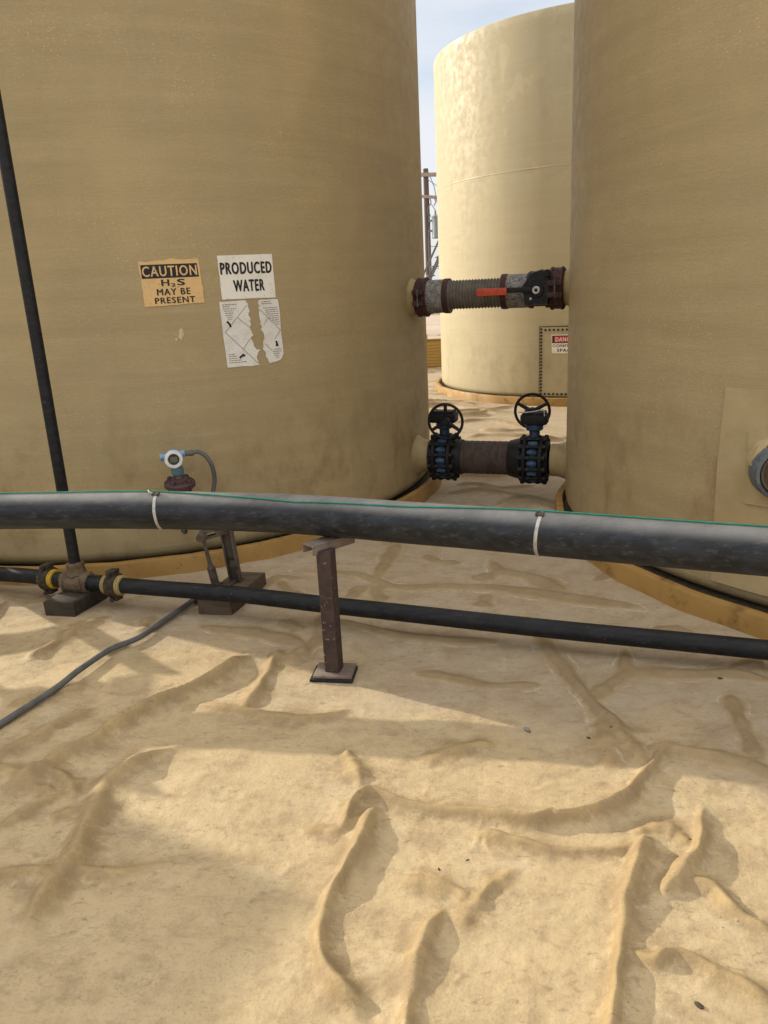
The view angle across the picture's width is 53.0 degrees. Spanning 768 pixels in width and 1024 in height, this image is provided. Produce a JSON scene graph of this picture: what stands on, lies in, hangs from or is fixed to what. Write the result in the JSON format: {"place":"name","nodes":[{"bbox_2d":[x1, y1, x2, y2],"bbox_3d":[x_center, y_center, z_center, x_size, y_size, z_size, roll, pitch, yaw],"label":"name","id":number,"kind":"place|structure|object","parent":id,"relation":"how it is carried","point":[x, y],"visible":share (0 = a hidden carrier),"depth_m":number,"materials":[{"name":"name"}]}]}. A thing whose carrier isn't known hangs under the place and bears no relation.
{"place":"outdoors","nodes":[
{"label":"outdoors","id":0,"kind":"place"},
{"bbox_2d":[0,367,767,1023],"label":"ground liner","id":1,"kind":"object","parent":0,"point":[238,817],"visible":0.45,"depth_m":2.45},
{"bbox_2d":[43,575,107,616],"bbox_3d":[-1.652,0.463,4.237,0.180,0.099,0.422,2,17,17],"label":"timber block","id":2,"kind":"object","parent":1,"relation":"on","point":[69,604],"depth_m":4.08,"materials":[{"name":"brown wood"}]},
{"bbox_2d":[0,599,197,727],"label":"conduit","id":3,"kind":"object","parent":1,"relation":"on","point":[18,712],"visible":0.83,"depth_m":3.46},
{"bbox_2d":[0,471,441,585],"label":"tank ring","id":4,"kind":"object","parent":1,"relation":"on","point":[425,488],"visible":0.16,"depth_m":4.62,"materials":[{"name":"yellow metal"}]},
{"bbox_2d":[0,0,429,564],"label":"storage tank","id":5,"kind":"object","parent":4,"relation":"on","point":[284,133],"visible":0.77,"depth_m":4.36,"materials":[{"name":"beige plastic"}]},
{"bbox_2d":[138,258,204,306],"bbox_3d":[-1.167,-1.265,4.235,0.332,0.250,0.009,-8,17,-18],"label":"caution sign","id":6,"kind":"object","parent":5,"relation":"attached to","point":[169,281],"visible":1,"depth_m":4.23,"materials":[{"name":"paper"}]},
{"bbox_2d":[175,328,183,340],"bbox_3d":[-1.148,-0.993,4.316,0.052,0.073,0.002,-8,17,-18],"label":"sticker scrap","id":7,"kind":"object","parent":5,"relation":"attached to","point":[181,333],"visible":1,"depth_m":4.32,"materials":[{"name":"white paper"}]},
{"bbox_2d":[160,449,216,533],"bbox_3d":[-1.183,-0.154,4.428,0.408,0.467,0.272,12,22,41],"label":"pressure transmitter","id":8,"kind":"object","parent":5,"relation":"attached to","point":[180,481],"visible":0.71,"depth_m":4.27,"materials":[{"name":"metal"}]},
{"bbox_2d":[219,300,259,367],"bbox_3d":[-0.827,-1.031,4.456,0.220,0.373,0.005,-11,18,-27],"label":"torn placard","id":9,"kind":"object","parent":5,"relation":"attached to","point":[241,349],"visible":1,"depth_m":4.45,"materials":[{"name":"white paper"}]},
{"bbox_2d":[217,254,275,299],"bbox_3d":[-0.782,-1.345,4.401,0.332,0.243,0.009,-12,19,-28],"label":"product sign","id":10,"kind":"object","parent":5,"relation":"attached to","point":[246,276],"visible":1,"depth_m":4.40,"materials":[{"name":"white paper"}]},
{"bbox_2d":[258,299,283,362],"bbox_3d":[-0.666,-1.067,4.546,0.138,0.366,0.004,-13,19,-31],"label":"torn placard","id":11,"kind":"object","parent":5,"relation":"attached to","point":[269,315],"visible":1,"depth_m":4.54,"materials":[{"name":"white paper"}]},
{"bbox_2d":[427,403,463,480],"bbox_3d":[0.498,-0.544,5.804,0.292,0.606,0.355,3,17,19],"label":"handwheel valve","id":12,"kind":"object","parent":5,"relation":"attached to","point":[440,455],"visible":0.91,"depth_m":5.71,"materials":[{"name":"blue paint"}]},
{"bbox_2d":[411,266,565,316],"bbox_3d":[0.738,-1.539,5.401,1.046,0.301,0.348,3,17,19],"label":"flexible connector","id":13,"kind":"object","parent":5,"relation":"attached to","point":[445,295],"visible":0.95,"depth_m":5.37,"materials":[{"name":"metal"}]},
{"bbox_2d":[477,269,550,307],"bbox_3d":[0.915,-1.532,5.308,0.496,0.256,0.310,3,17,19],"label":"butterfly valve","id":14,"kind":"object","parent":13,"relation":"attached to","point":[534,289],"visible":0.92,"depth_m":5.16,"materials":[{"name":"black paint"}]},
{"bbox_2d":[197,572,265,614],"bbox_3d":[-0.816,0.440,4.167,0.183,0.097,0.432,2,17,17],"label":"timber block","id":15,"kind":"object","parent":1,"relation":"on","point":[250,579],"depth_m":4.00,"materials":[{"name":"brown wood"}]},
{"bbox_2d":[196,530,244,585],"bbox_3d":[-0.873,0.232,4.129,0.245,0.335,0.124,-12,19,-27],"label":"adjustable stand","id":16,"kind":"object","parent":15,"relation":"on","point":[229,547],"visible":0.77,"depth_m":4.13,"materials":[{"name":"metal"}]},
{"bbox_2d":[302,536,357,682],"bbox_3d":[-0.219,0.400,3.274,0.192,0.596,0.251,0,17,11],"label":"pipe support","id":17,"kind":"object","parent":1,"relation":"on","point":[332,668],"visible":0.86,"depth_m":3.21,"materials":[{"name":"brown metal"}]},
{"bbox_2d":[0,491,767,576],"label":"pipe","id":18,"kind":"object","parent":17,"relation":"on","point":[732,549],"visible":0.97,"depth_m":2.99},
{"bbox_2d":[148,490,164,529],"bbox_3d":[-1.010,-0.011,3.432,0.069,0.183,0.173,-3,16,0],"label":"pipe strap","id":19,"kind":"object","parent":18,"relation":"attached to","point":[155,494],"visible":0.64,"depth_m":3.37,"materials":[{"name":"metal"}]},
{"bbox_2d":[0,490,767,526],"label":"green cable","id":20,"kind":"object","parent":18,"relation":"on","point":[405,506],"visible":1,"depth_m":3.00,"materials":[{"name":"green plastic"}]},
{"bbox_2d":[533,510,544,555],"bbox_3d":[0.589,0.076,2.873,0.031,0.181,0.173,5,18,24],"label":"pipe strap","id":21,"kind":"object","parent":18,"relation":"attached to","point":[540,515],"visible":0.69,"depth_m":2.81,"materials":[{"name":"metal"}]},
{"bbox_2d":[0,567,767,659],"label":"thin pipe","id":22,"kind":"object","parent":1,"relation":"on","point":[733,646],"visible":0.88,"depth_m":3.52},
{"bbox_2d":[36,562,61,594],"bbox_3d":[-1.852,0.368,4.265,0.100,0.174,0.136,4,18,22],"label":"clamp coupling","id":23,"kind":"object","parent":22,"relation":"attached to","point":[47,571],"visible":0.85,"depth_m":4.22,"materials":[{"name":"metal"}]},
{"bbox_2d":[58,559,94,592],"bbox_3d":[-1.671,0.354,4.184,0.178,0.181,0.135,3,17,19],"label":"pipe tee","id":24,"kind":"object","parent":22,"relation":"attached to","point":[72,577],"visible":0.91,"depth_m":4.14,"materials":[{"name":"beige fabric"}]},
{"bbox_2d":[0,91,80,563],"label":"riser pipe","id":25,"kind":"object","parent":24,"relation":"attached to","point":[27,286],"visible":0.9,"depth_m":3.79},
{"bbox_2d":[99,568,126,602],"bbox_3d":[-1.444,0.390,4.122,0.116,0.172,0.135,2,17,18],"label":"clamp coupling","id":26,"kind":"object","parent":22,"relation":"attached to","point":[111,578],"visible":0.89,"depth_m":4.08,"materials":[{"name":"metal"}]},
{"bbox_2d":[435,377,566,406],"bbox_3d":[3.159,-2.025,11.805,4.752,0.148,4.749,-3,16,0],"label":"tank ring","id":27,"kind":"object","parent":1,"relation":"on","point":[442,387],"visible":0.19,"depth_m":10.25,"materials":[{"name":"beige concrete"}]},
{"bbox_2d":[433,2,574,397],"bbox_3d":[3.042,-4.306,11.131,4.524,4.730,4.536,-3,16,0],"label":"storage tank","id":28,"kind":"object","parent":27,"relation":"on","point":[503,95],"visible":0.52,"depth_m":9.60,"materials":[{"name":"beige metal"}]},
{"bbox_2d":[551,334,567,352],"bbox_3d":[2.265,-2.094,9.586,0.360,0.230,0.011,4,18,22],"label":"danger sign","id":29,"kind":"object","parent":28,"relation":"attached to","point":[559,343],"visible":0.65,"depth_m":9.61,"materials":[{"name":"white paper"}]},
{"bbox_2d":[555,480,767,639],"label":"tank ring","id":30,"kind":"object","parent":1,"relation":"on","point":[711,605],"visible":0.27,"depth_m":3.73,"materials":[{"name":"yellow metal"}]},
{"bbox_2d":[549,0,767,606],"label":"storage tank","id":31,"kind":"object","parent":30,"relation":"on","point":[665,289],"visible":0.94,"depth_m":3.61,"materials":[{"name":"beige plastic"}]},
{"bbox_2d":[514,393,550,484],"bbox_3d":[1.060,-0.527,5.604,0.282,0.641,0.355,3,17,19],"label":"handwheel valve","id":32,"kind":"object","parent":31,"relation":"attached to","point":[534,449],"visible":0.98,"depth_m":5.51,"materials":[{"name":"blue paint"}]},
{"bbox_2d":[454,438,521,477],"bbox_3d":[0.771,-0.407,5.747,0.530,0.308,0.308,3,17,19],"label":"flexible hose","id":33,"kind":"object","parent":32,"relation":"attached to","point":[485,457],"visible":0.99,"depth_m":5.65,"materials":[{"name":"black rubber"}]},
{"bbox_2d":[694,1001,703,1008],"bbox_3d":[0.712,1.114,1.739,0.012,0.010,0.023,-13,19,-32],"label":"debris flake","id":34,"kind":"object","parent":1,"relation":"on","point":[699,1005],"visible":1,"depth_m":1.74,"materials":[{"name":"brown"}]},
{"bbox_2d":[424,241,438,279],"bbox_3d":[2.168,-9.187,23.757,3.460,7.207,0.750,-3,16,0],"label":"steel stair","id":35,"kind":"object","parent":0,"point":[432,271],"visible":0.16,"depth_m":23.84,"materials":[{"name":"grey metal"}]},
{"bbox_2d":[426,313,440,338],"bbox_3d":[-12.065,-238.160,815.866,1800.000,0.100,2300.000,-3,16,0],"label":"ground","id":36,"kind":"structure","parent":0,"point":[433,328],"depth_m":28.50,"materials":[{"name":"beige sand"}]},
{"bbox_2d":[421,168,437,313],"bbox_3d":[2.425,-14.142,40.470,2.305,7.290,0.678,2,17,15],"label":"utility pole","id":37,"kind":"object","parent":36,"relation":"on","point":[426,175],"visible":0.59,"depth_m":39.95,"materials":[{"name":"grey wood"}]},
{"bbox_2d":[426,334,441,367],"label":"containment wall","id":38,"kind":"structure","parent":36,"relation":"on","point":[433,352],"depth_m":15.04,"materials":[{"name":"metal"}]},
{"bbox_2d":[416,0,574,279],"label":"sky","id":39,"kind":"structure","parent":0,"point":[439,23],"materials":[{"name":"white"}]}
]}

